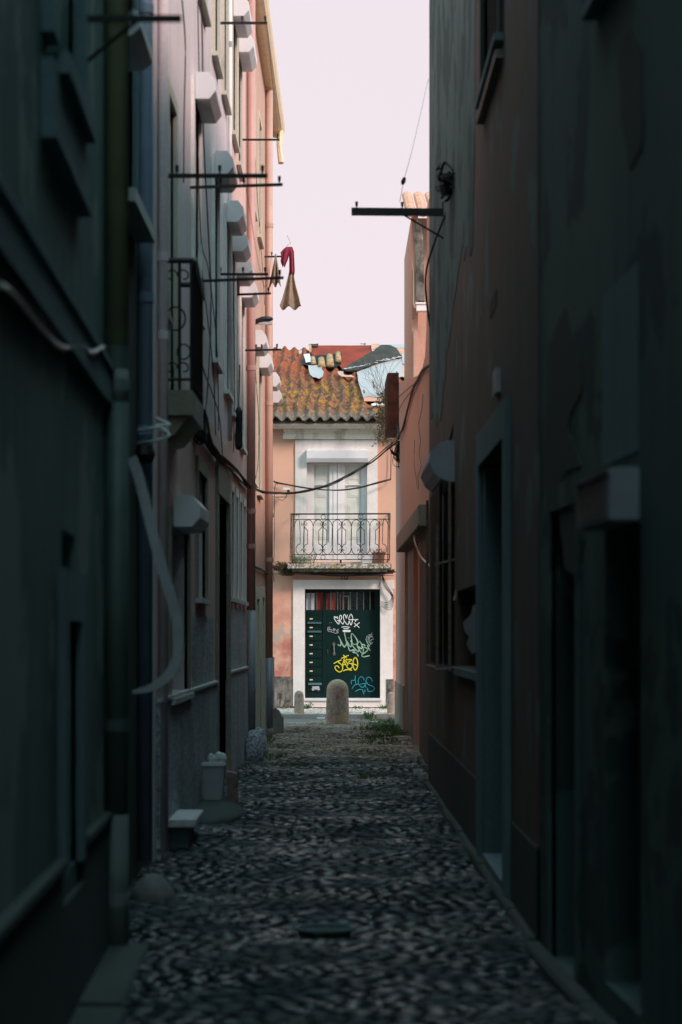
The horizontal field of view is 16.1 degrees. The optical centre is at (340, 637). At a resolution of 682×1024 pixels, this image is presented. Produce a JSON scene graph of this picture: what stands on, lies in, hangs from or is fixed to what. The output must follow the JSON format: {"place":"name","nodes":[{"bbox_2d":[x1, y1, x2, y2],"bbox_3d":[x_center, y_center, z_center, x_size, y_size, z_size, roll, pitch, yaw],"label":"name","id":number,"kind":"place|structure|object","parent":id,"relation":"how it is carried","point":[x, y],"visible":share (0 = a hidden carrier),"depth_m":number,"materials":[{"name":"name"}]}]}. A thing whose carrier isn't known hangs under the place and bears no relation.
{"place":"outdoors","nodes":[
{"label":"outdoors","id":0,"kind":"place"},
{"bbox_2d":[284,719,394,722],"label":"road","id":1,"kind":"structure","parent":0,"point":[297,720],"depth_m":46.20,"materials":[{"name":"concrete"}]},
{"bbox_2d":[269,0,428,350],"label":"sky","id":2,"kind":"structure","parent":0,"point":[353,75],"materials":[{"name":"white"}]},
{"bbox_2d":[123,720,616,1023],"bbox_3d":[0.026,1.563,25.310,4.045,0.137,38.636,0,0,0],"label":"cobbled path","id":3,"kind":"structure","parent":0,"point":[378,815],"depth_m":13.47,"materials":[{"name":"stone"}]},
{"bbox_2d":[0,0,114,1023],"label":"grey house","id":4,"kind":"structure","parent":3,"relation":"on","point":[55,818],"depth_m":9.05,"materials":[{"name":"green paint"}]},
{"bbox_2d":[0,267,65,344],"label":"wall cable","id":5,"kind":"object","parent":4,"relation":"attached to","point":[26,301],"depth_m":8.04,"materials":[{"name":"rubber"}]},
{"bbox_2d":[0,282,104,354],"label":"white cable","id":6,"kind":"object","parent":4,"relation":"attached to","point":[12,294],"visible":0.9,"depth_m":8.26,"materials":[{"name":"plastic"}]},
{"bbox_2d":[41,0,95,216],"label":"window","id":7,"kind":"structure","parent":4,"relation":"in","point":[68,124],"depth_m":9.38,"materials":[{"name":"stone"}]},
{"bbox_2d":[58,569,86,881],"bbox_3d":[-1.195,0.340,9.950,0.241,1.220,1.060,0,0,0],"label":"side door","id":8,"kind":"structure","parent":4,"relation":"in","point":[72,586],"depth_m":9.62,"materials":[{"name":"wood"}]},
{"bbox_2d":[104,0,129,945],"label":"drainpipe","id":9,"kind":"object","parent":4,"relation":"attached to","point":[116,725],"visible":0.77,"depth_m":11.97,"materials":[{"name":"metal"}]},
{"bbox_2d":[87,1,180,62],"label":"clothesline bracket","id":10,"kind":"object","parent":4,"relation":"attached to","point":[131,19],"visible":0.85,"depth_m":10.27,"materials":[{"name":"black metal"}]},
{"bbox_2d":[128,0,154,885],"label":"recessed dark house","id":11,"kind":"structure","parent":3,"relation":"on","point":[141,229],"depth_m":15.28,"materials":[{"name":"paint"}]},
{"bbox_2d":[128,0,154,242],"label":"window","id":12,"kind":"structure","parent":11,"relation":"in","point":[140,226],"depth_m":15.30,"materials":[{"name":"stone"}]},
{"bbox_2d":[137,0,153,861],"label":"drainpipe","id":13,"kind":"object","parent":11,"relation":"attached to","point":[145,297],"visible":0.74,"depth_m":15.65,"materials":[{"name":"metal"}]},
{"bbox_2d":[135,417,170,462],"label":"wall hooks","id":14,"kind":"object","parent":11,"relation":"attached to","point":[144,453],"depth_m":15.44,"materials":[{"name":"black metal"}]},
{"bbox_2d":[128,455,183,693],"bbox_3d":[-1.022,-0.347,13.318,0.317,1.314,0.035,0,0,0],"label":"bent strip","id":15,"kind":"object","parent":11,"relation":"attached to","point":[166,676],"visible":1,"depth_m":13.30,"materials":[{"name":"metal"}]},
{"bbox_2d":[130,873,175,901],"bbox_3d":[-1.090,1.477,14.003,0.277,0.225,0.359,0,0,0],"label":"boulder","id":16,"kind":"object","parent":3,"relation":"on","point":[152,887],"visible":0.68,"depth_m":13.89,"materials":[{"name":"stone"}]},
{"bbox_2d":[168,810,203,848],"bbox_3d":[-1.180,1.462,18.125,0.240,0.275,1.050,0,0,0],"label":"stone step","id":17,"kind":"object","parent":3,"relation":"on","point":[182,824],"visible":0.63,"depth_m":17.75,"materials":[{"name":"stone"}]},
{"bbox_2d":[153,0,258,862],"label":"pink house","id":18,"kind":"structure","parent":3,"relation":"on","point":[207,699],"depth_m":21.50,"materials":[{"name":"paint"}]},
{"bbox_2d":[157,0,168,851],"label":"drainpipe","id":19,"kind":"object","parent":18,"relation":"attached to","point":[163,331],"visible":0.78,"depth_m":16.97,"materials":[{"name":"pale pink paint"},{"name":"metal"}]},
{"bbox_2d":[157,99,172,325],"bbox_3d":[-1.269,-3.107,17.350,0.080,1.645,0.720,0,0,0],"label":"window","id":20,"kind":"structure","parent":18,"relation":"in","point":[170,320],"depth_m":17.63,"materials":[{"name":"white paint"}]},
{"bbox_2d":[168,76,177,389],"bbox_3d":[-1.281,-2.955,18.125,0.050,2.290,0.950,0,0,0],"label":"balcony door","id":21,"kind":"structure","parent":18,"relation":"in","point":[173,103],"depth_m":18.50,"materials":[{"name":"wood"}]},
{"bbox_2d":[181,0,185,182],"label":"wall cable","id":22,"kind":"object","parent":18,"relation":"attached to","point":[184,89],"depth_m":19.27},
{"bbox_2d":[168,495,209,704],"bbox_3d":[-1.176,-0.287,19.000,0.252,1.565,2.260,0,0,0],"label":"window","id":23,"kind":"structure","parent":18,"relation":"in","point":[189,516],"depth_m":18.13,"materials":[{"name":"black metal"}]},
{"bbox_2d":[193,258,205,300],"bbox_3d":[-1.063,-2.685,18.150,0.035,0.150,1.200,0,0,0],"label":"pale board","id":24,"kind":"object","parent":18,"relation":"on","point":[198,275],"visible":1,"depth_m":18.09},
{"bbox_2d":[194,410,208,444],"bbox_3d":[-1.209,-1.818,20.909,0.131,0.287,0.605,0,0,0],"label":"cable tangle","id":25,"kind":"object","parent":18,"relation":"attached to","point":[201,437],"visible":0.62,"depth_m":20.73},
{"bbox_2d":[195,455,211,604],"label":"window","id":26,"kind":"structure","parent":18,"relation":"in","point":[200,467],"depth_m":21.78,"materials":[{"name":"black metal"}]},
{"bbox_2d":[199,0,211,26],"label":"window","id":27,"kind":"structure","parent":18,"relation":"in","point":[205,11],"depth_m":22.05,"materials":[{"name":"white paint"}]},
{"bbox_2d":[200,0,211,409],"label":"wall cable","id":28,"kind":"object","parent":18,"relation":"attached to","point":[207,220],"depth_m":22.34,"materials":[{"name":"rubber"}]},
{"bbox_2d":[191,72,221,329],"bbox_3d":[-1.179,-3.783,21.071,0.227,2.065,1.080,0,0,0],"label":"window","id":29,"kind":"structure","parent":18,"relation":"in","point":[204,91],"depth_m":20.67,"materials":[{"name":"white paint"}]},
{"bbox_2d":[197,0,218,430],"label":"wall cable","id":30,"kind":"object","parent":18,"relation":"attached to","point":[200,220],"depth_m":21.28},
{"bbox_2d":[202,273,215,435],"bbox_3d":[-1.234,-2.630,22.611,0.009,1.293,2.219,0,0,0],"label":"wall cable","id":31,"kind":"object","parent":18,"relation":"attached to","point":[212,359],"depth_m":23.17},
{"bbox_2d":[168,165,266,177],"bbox_3d":[-0.916,-3.305,17.139,0.789,0.088,0.028,0,0,0],"label":"clothesline bracket","id":32,"kind":"object","parent":18,"relation":"attached to","point":[219,175],"visible":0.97,"depth_m":17.12,"materials":[{"name":"black metal"}]},
{"bbox_2d":[212,0,223,78],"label":"window","id":33,"kind":"structure","parent":18,"relation":"in","point":[215,52],"depth_m":23.93,"materials":[{"name":"white paint"}]},
{"bbox_2d":[215,460,230,781],"bbox_3d":[-1.371,-0.100,25.240,0.347,3.340,2.280,0,0,0],"label":"door","id":34,"kind":"structure","parent":18,"relation":"in","point":[222,477],"depth_m":26.20,"materials":[{"name":"brown wood"}]},
{"bbox_2d":[211,151,237,373],"bbox_3d":[-1.165,-3.717,24.069,0.227,2.065,1.080,0,0,0],"label":"window","id":35,"kind":"structure","parent":18,"relation":"in","point":[223,158],"depth_m":23.84,"materials":[{"name":"white paint"}]},
{"bbox_2d":[221,0,231,114],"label":"window","id":36,"kind":"structure","parent":18,"relation":"in","point":[224,27],"depth_m":25.73,"materials":[{"name":"white paint"}]},
{"bbox_2d":[203,408,251,488],"bbox_3d":[-1.198,-1.861,25.517,0.133,0.232,11.045,0,0,0],"label":"cable bundle","id":37,"kind":"object","parent":18,"relation":"attached to","point":[216,454],"visible":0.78,"depth_m":24.23,"materials":[{"name":"rubber"}]},
{"bbox_2d":[227,0,231,440],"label":"drainpipe","id":38,"kind":"object","parent":18,"relation":"attached to","point":[229,319],"visible":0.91,"depth_m":26.38,"materials":[{"name":"white metal"}]},
{"bbox_2d":[233,277,234,452],"bbox_3d":[-1.213,-3.342,27.295,0.012,2.510,0.597,0,0,0],"label":"wall cable","id":39,"kind":"object","parent":18,"relation":"attached to","point":[234,362],"depth_m":27.44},
{"bbox_2d":[230,481,237,602],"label":"window","id":40,"kind":"structure","parent":18,"relation":"in","point":[232,487],"depth_m":27.60,"materials":[{"name":"white metal"}]},
{"bbox_2d":[224,200,246,401],"bbox_3d":[-1.155,-3.639,26.269,0.227,2.065,1.000,0,0,0],"label":"window","id":41,"kind":"structure","parent":18,"relation":"in","point":[234,214],"depth_m":25.81,"materials":[{"name":"white paint"}]},
{"bbox_2d":[190,176,282,188],"bbox_3d":[-0.894,-3.842,20.406,0.803,0.109,0.026,0,0,0],"label":"clothesline bracket","id":42,"kind":"object","parent":18,"relation":"attached to","point":[243,185],"visible":0.88,"depth_m":20.39,"materials":[{"name":"black metal"}]},
{"bbox_2d":[235,487,241,603],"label":"window","id":43,"kind":"structure","parent":18,"relation":"in","point":[236,490],"depth_m":28.60,"materials":[{"name":"white metal"}]},
{"bbox_2d":[235,365,242,449],"bbox_3d":[-1.153,-2.600,27.292,0.088,0.965,0.092,0,0,0],"label":"cable splice box","id":44,"kind":"object","parent":18,"relation":"attached to","point":[238,433],"visible":1,"depth_m":27.27,"materials":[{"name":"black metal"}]},
{"bbox_2d":[232,233,250,421],"bbox_3d":[-1.149,-3.514,27.401,0.227,2.065,0.880,0,0,0],"label":"window","id":45,"kind":"structure","parent":18,"relation":"in","point":[241,249],"depth_m":27.23,"materials":[{"name":"white paint"}]},
{"bbox_2d":[232,0,251,152],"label":"window","id":46,"kind":"structure","parent":18,"relation":"in","point":[240,8],"depth_m":27.70,"materials":[{"name":"white paint"}]},
{"bbox_2d":[239,492,244,604],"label":"window","id":47,"kind":"structure","parent":18,"relation":"in","point":[240,495],"depth_m":29.60,"materials":[{"name":"black metal"}]},
{"bbox_2d":[203,270,283,281],"bbox_3d":[-0.903,-3.253,21.748,0.772,0.114,0.026,0,0,0],"label":"clothesline bracket","id":48,"kind":"object","parent":18,"relation":"attached to","point":[246,279],"visible":0.92,"depth_m":21.74,"materials":[{"name":"black metal"}]},
{"bbox_2d":[220,267,267,275],"bbox_3d":[-1.015,-3.808,25.127,0.518,0.084,0.026,0,0,0],"label":"clothesline bracket","id":49,"kind":"object","parent":18,"relation":"attached to","point":[243,274],"visible":0.89,"depth_m":25.11,"materials":[{"name":"black metal"}]},
{"bbox_2d":[234,259,254,437],"bbox_3d":[-1.145,-3.389,28.420,0.227,2.065,0.930,0,0,0],"label":"window","id":50,"kind":"structure","parent":18,"relation":"in","point":[248,267],"depth_m":28.52,"materials":[{"name":"white paint"}]},
{"bbox_2d":[243,497,248,605],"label":"window","id":51,"kind":"structure","parent":18,"relation":"in","point":[244,500],"depth_m":30.60,"materials":[{"name":"white metal"}]},
{"bbox_2d":[236,35,256,181],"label":"window","id":52,"kind":"structure","parent":18,"relation":"in","point":[246,52],"depth_m":28.69,"materials":[{"name":"white paint"}]},
{"bbox_2d":[240,282,258,454],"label":"window","id":53,"kind":"structure","parent":18,"relation":"in","point":[249,301],"depth_m":29.65,"materials":[{"name":"white paint"}]},
{"bbox_2d":[196,799,245,824],"bbox_3d":[-1.162,1.502,21.316,0.672,0.155,2.276,0,0,0],"label":"cement mound","id":54,"kind":"object","parent":3,"relation":"on","point":[223,811],"visible":0.66,"depth_m":20.71,"materials":[{"name":"concrete"}]},
{"bbox_2d":[202,762,225,800],"bbox_3d":[-1.114,1.260,21.347,0.213,0.340,0.364,0,0,0],"label":"rubbish crate","id":55,"kind":"object","parent":54,"relation":"on","point":[214,776],"visible":1,"depth_m":21.19,"materials":[{"name":"grey plastic"}]},
{"bbox_2d":[207,752,226,762],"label":"rubbish bags","id":56,"kind":"object","parent":55,"relation":"on","point":[218,757],"visible":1,"depth_m":21.27,"materials":[{"name":"white plastic"}]},
{"bbox_2d":[227,771,238,804],"bbox_3d":[-0.969,1.371,21.640,0.100,0.359,0.218,0,0,0],"label":"wooden box","id":57,"kind":"object","parent":3,"relation":"on","point":[232,786],"visible":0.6,"depth_m":21.54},
{"bbox_2d":[245,730,263,761],"bbox_3d":[-1.090,1.380,30.201,0.246,0.460,0.238,0,0,0],"label":"guard stone","id":58,"kind":"object","parent":3,"relation":"on","point":[254,745],"visible":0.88,"depth_m":30.11,"materials":[{"name":"stone"}]},
{"bbox_2d":[255,727,267,754],"bbox_3d":[-1.083,1.395,31.898,0.230,0.430,0.226,0,0,0],"label":"guard stone","id":59,"kind":"object","parent":3,"relation":"on","point":[260,730],"visible":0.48,"depth_m":31.84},
{"bbox_2d":[246,27,282,733],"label":"salmon house","id":60,"kind":"structure","parent":3,"relation":"on","point":[264,365],"depth_m":35.35,"materials":[{"name":"paint"}]},
{"bbox_2d":[246,0,255,731],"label":"drainpipe","id":61,"kind":"object","parent":60,"relation":"attached to","point":[250,509],"visible":0.8,"depth_m":31.15,"materials":[{"name":"pink plastic"}]},
{"bbox_2d":[255,87,257,221],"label":"window","id":62,"kind":"structure","parent":60,"relation":"in","point":[256,218],"depth_m":33.50,"materials":[{"name":"white paint"}]},
{"bbox_2d":[255,586,259,728],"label":"door","id":63,"kind":"structure","parent":60,"relation":"in","point":[257,590],"depth_m":34.50,"materials":[{"name":"brown wood"}]},
{"bbox_2d":[257,110,263,248],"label":"window","id":64,"kind":"structure","parent":60,"relation":"in","point":[259,123],"depth_m":34.95,"materials":[{"name":"white paint"}]},
{"bbox_2d":[255,330,268,487],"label":"window","id":65,"kind":"structure","parent":60,"relation":"in","point":[260,337],"depth_m":33.19,"materials":[{"name":"white paint"}]},
{"bbox_2d":[259,586,264,730],"bbox_3d":[-1.188,0.385,36.150,0.070,2.290,1.220,0,0,0],"label":"door","id":66,"kind":"structure","parent":60,"relation":"in","point":[262,589],"depth_m":35.59,"materials":[{"name":"brown wood"}]},
{"bbox_2d":[255,316,272,324],"bbox_3d":[-1.086,-4.356,33.200,0.307,0.127,0.165,0,0,0],"label":"street lamp","id":67,"kind":"object","parent":60,"relation":"attached to","point":[264,320],"visible":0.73,"depth_m":33.15,"materials":[{"name":"black metal"}]},
{"bbox_2d":[257,353,273,499],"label":"window","id":68,"kind":"structure","parent":60,"relation":"in","point":[265,363],"depth_m":35.14,"materials":[{"name":"white paint"}]},
{"bbox_2d":[255,0,284,163],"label":"eaves gutter","id":69,"kind":"object","parent":60,"relation":"attached to","point":[262,8],"visible":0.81,"depth_m":36.60,"materials":[{"name":"paint"}]},
{"bbox_2d":[265,90,275,733],"bbox_3d":[-1.117,-3.515,37.987,0.208,10.170,0.136,0,0,38],"label":"drainpipe","id":70,"kind":"object","parent":60,"relation":"attached to","point":[269,397],"visible":0.87,"depth_m":37.95,"materials":[{"name":"pink plastic"}]},
{"bbox_2d":[264,252,281,257],"bbox_3d":[-1.063,-5.977,37.719,0.305,0.090,0.026,0,0,0],"label":"clothesline bracket","id":71,"kind":"object","parent":60,"relation":"attached to","point":[271,256],"visible":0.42,"depth_m":37.71,"materials":[{"name":"black metal"}]},
{"bbox_2d":[245,181,271,286],"bbox_3d":[-0.904,-4.803,29.063,0.087,2.432,17.316,0,0,-1],"label":"washing line","id":72,"kind":"object","parent":71,"relation":"attached to","point":[254,239],"visible":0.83,"depth_m":22.23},
{"bbox_2d":[269,254,280,286],"bbox_3d":[-0.975,-5.409,35.597,0.179,0.493,0.105,0,0,0],"label":"hanging garment","id":73,"kind":"object","parent":72,"relation":"hanging from","point":[275,269],"visible":0.92,"depth_m":35.58,"materials":[{"name":"beige fabric"}]},
{"bbox_2d":[273,390,282,516],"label":"window","id":74,"kind":"structure","parent":60,"relation":"in","point":[277,396],"depth_m":39.75,"materials":[{"name":"white paint"}]},
{"bbox_2d":[271,707,283,733],"bbox_3d":[-1.056,1.393,40.048,0.219,0.475,0.672,0,0,0],"label":"guard stone","id":75,"kind":"object","parent":3,"relation":"on","point":[278,722],"visible":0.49,"depth_m":39.80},
{"bbox_2d":[294,923,355,938],"bbox_3d":[-0.084,1.534,12.550,0.324,0.072,0.324,0,0,0],"label":"manhole cover","id":76,"kind":"object","parent":3,"relation":"on","point":[326,930],"visible":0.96,"depth_m":12.46,"materials":[{"name":"metal"}]},
{"bbox_2d":[237,702,427,778],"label":"weeds","id":77,"kind":"object","parent":3,"relation":"on","point":[388,726],"visible":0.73,"depth_m":37.13,"materials":[{"name":"plant"}]},
{"bbox_2d":[326,679,348,723],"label":"stone bollard","id":78,"kind":"object","parent":3,"relation":"on","point":[337,703],"visible":0.91,"depth_m":43.52,"materials":[{"name":"stone"}]},
{"bbox_2d":[69,781,615,1023],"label":"cement gutter strip","id":79,"kind":"object","parent":3,"relation":"on","point":[104,997],"visible":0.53,"depth_m":10.94,"materials":[{"name":"concrete"}]},
{"bbox_2d":[385,200,428,763],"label":"salmon house","id":80,"kind":"structure","parent":3,"relation":"on","point":[412,695],"depth_m":35.41,"materials":[{"name":"paint"}]},
{"bbox_2d":[255,440,397,493],"bbox_3d":[-0.227,-2.676,36.278,0.345,1.507,10.764,0,0,12],"label":"cable bundle","id":81,"kind":"object","parent":80,"relation":"attached to","point":[329,484],"visible":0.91,"depth_m":37.35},
{"bbox_2d":[390,438,399,467],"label":"cable coil","id":82,"kind":"object","parent":80,"relation":"hanging from","point":[396,452],"visible":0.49,"depth_m":40.99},
{"bbox_2d":[408,548,412,739],"bbox_3d":[1.082,0.090,36.575,0.025,2.880,3.650,0,0,0],"label":"door","id":83,"kind":"structure","parent":80,"relation":"in","point":[410,554],"depth_m":37.10,"materials":[{"name":"brown wood"}]},
{"bbox_2d":[397,364,428,438],"bbox_3d":[0.998,-3.237,33.499,0.095,0.523,14.032,0,0,0],"label":"cable","id":84,"kind":"object","parent":80,"relation":"attached to","point":[413,388],"depth_m":34.58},
{"bbox_2d":[402,191,428,380],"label":"orange gable house","id":85,"kind":"structure","parent":3,"relation":"on","point":[415,309],"depth_m":38.60,"materials":[{"name":"paint"}]},
{"bbox_2d":[420,0,539,941],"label":"brown house","id":86,"kind":"structure","parent":3,"relation":"on","point":[480,475],"depth_m":16.30,"materials":[{"name":"paint"}]},
{"bbox_2d":[351,201,442,238],"bbox_3d":[0.530,-3.834,22.210,0.868,0.346,0.064,0,0,0],"label":"clothesline bracket","id":87,"kind":"object","parent":86,"relation":"attached to","point":[402,211],"visible":0.93,"depth_m":22.18,"materials":[{"name":"black metal"}]},
{"bbox_2d":[425,212,445,328],"bbox_3d":[0.907,-3.503,23.465,0.122,0.678,3.733,0,0,0],"label":"cable","id":88,"kind":"object","parent":86,"relation":"attached to","point":[435,239],"depth_m":23.98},
{"bbox_2d":[420,440,456,671],"bbox_3d":[0.842,-0.684,21.041,0.262,1.932,2.319,0,0,-2],"label":"shuttered window","id":89,"kind":"structure","parent":86,"relation":"in","point":[438,471],"depth_m":20.30,"materials":[{"name":"black metal"}]},
{"bbox_2d":[435,161,454,201],"bbox_3d":[0.908,-3.879,20.512,0.217,0.258,1.001,0,0,0],"label":"insulator cluster","id":90,"kind":"object","parent":86,"relation":"attached to","point":[446,182],"visible":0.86,"depth_m":20.35,"materials":[{"name":"black"}]},
{"bbox_2d":[463,604,475,653],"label":"broken window","id":91,"kind":"structure","parent":86,"relation":"in","point":[469,624],"depth_m":18.17,"materials":[{"name":"glass"}]},
{"bbox_2d":[475,0,503,124],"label":"window","id":92,"kind":"structure","parent":86,"relation":"in","point":[489,71],"depth_m":15.46,"materials":[{"name":"black metal"}]},
{"bbox_2d":[476,397,510,898],"bbox_3d":[1.098,0.105,15.325,0.334,2.990,2.790,0,0,0],"label":"door","id":93,"kind":"structure","parent":86,"relation":"in","point":[493,484],"depth_m":16.30,"materials":[{"name":"wood"}]},
{"bbox_2d":[540,0,681,1023],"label":"dark plaster house","id":94,"kind":"structure","parent":3,"relation":"on","point":[611,506],"depth_m":9.85,"materials":[{"name":"grey paint"}]},
{"bbox_2d":[546,473,580,985],"bbox_3d":[1.033,0.405,11.150,0.032,2.250,1.142,0,0,-2],"label":"door","id":95,"kind":"structure","parent":94,"relation":"in","point":[563,494],"depth_m":11.04,"materials":[{"name":"grey paint"}]},
{"bbox_2d":[581,0,606,20],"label":"window","id":96,"kind":"structure","parent":94,"relation":"in","point":[591,9],"depth_m":9.97,"materials":[{"name":"black metal"}]},
{"bbox_2d":[575,467,640,982],"bbox_3d":[1.125,0.383,9.415,0.310,2.035,0.941,0,0,-2],"label":"door","id":97,"kind":"structure","parent":94,"relation":"in","point":[607,499],"depth_m":9.23,"materials":[{"name":"black metal"}]},
{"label":"washing line","id":98,"kind":"object","parent":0,"visible":0},
{"bbox_2d":[280,274,300,309],"bbox_3d":[-0.760,-5.231,36.398,0.328,0.591,0.094,0,0,0],"label":"hanging garment","id":99,"kind":"object","parent":98,"relation":"hanging from","point":[290,298],"visible":1,"depth_m":36.40,"materials":[{"name":"beige fabric"}]},
{"bbox_2d":[287,247,294,275],"bbox_3d":[-0.753,-5.637,36.195,0.118,0.437,0.071,0,0,-27],"label":"hanging garment","id":100,"kind":"object","parent":98,"relation":"hanging from","point":[291,264],"visible":1,"depth_m":36.20,"materials":[{"name":"red fabric"}]},
{"label":"ground","id":101,"kind":"structure","parent":0,"visible":0},
{"bbox_2d":[282,714,394,718],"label":"kerb","id":102,"kind":"structure","parent":101,"relation":"on","point":[315,716],"depth_m":47.30,"materials":[{"name":"stone"}]},
{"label":"pavement","id":103,"kind":"structure","parent":0,"visible":0},
{"bbox_2d":[294,691,303,713],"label":"stone bollard","id":104,"kind":"object","parent":103,"relation":"on","point":[298,702],"visible":0.95,"depth_m":47.72,"materials":[{"name":"stone"}]},
{"bbox_2d":[277,708,390,714],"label":"pavement setts","id":105,"kind":"structure","parent":103,"relation":"on","point":[323,711],"depth_m":48.83,"materials":[{"name":"stone"}]},
{"bbox_2d":[273,343,403,707],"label":"tiled roof house","id":106,"kind":"structure","parent":103,"relation":"on","point":[327,630],"depth_m":50.00,"materials":[{"name":"pink paint"}]},
{"bbox_2d":[275,561,296,575],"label":"wall moss","id":107,"kind":"object","parent":106,"relation":"attached to","point":[282,571],"depth_m":49.67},
{"bbox_2d":[273,479,390,490],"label":"cable bundle","id":108,"kind":"object","parent":106,"relation":"attached to","point":[382,481],"visible":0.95,"depth_m":49.71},
{"bbox_2d":[273,565,395,575],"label":"cable bundle","id":109,"kind":"object","parent":106,"relation":"attached to","point":[391,571],"visible":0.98,"depth_m":49.72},
{"bbox_2d":[307,463,366,561],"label":"french window","id":110,"kind":"structure","parent":106,"relation":"in","point":[318,474],"depth_m":50.09,"materials":[{"name":"white paint"}]},
{"bbox_2d":[305,589,379,697],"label":"street door","id":111,"kind":"structure","parent":106,"relation":"in","point":[342,626],"depth_m":50.15,"materials":[{"name":"green paint"}]},
{"bbox_2d":[354,354,398,446],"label":"dry creeper","id":112,"kind":"object","parent":106,"relation":"attached to","point":[381,416],"visible":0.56,"depth_m":48.49,"materials":[{"name":"plant"}]},
{"bbox_2d":[387,692,394,713],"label":"stone bollard","id":113,"kind":"object","parent":103,"relation":"on","point":[391,702],"visible":0.89,"depth_m":47.74,"materials":[{"name":"stone"}]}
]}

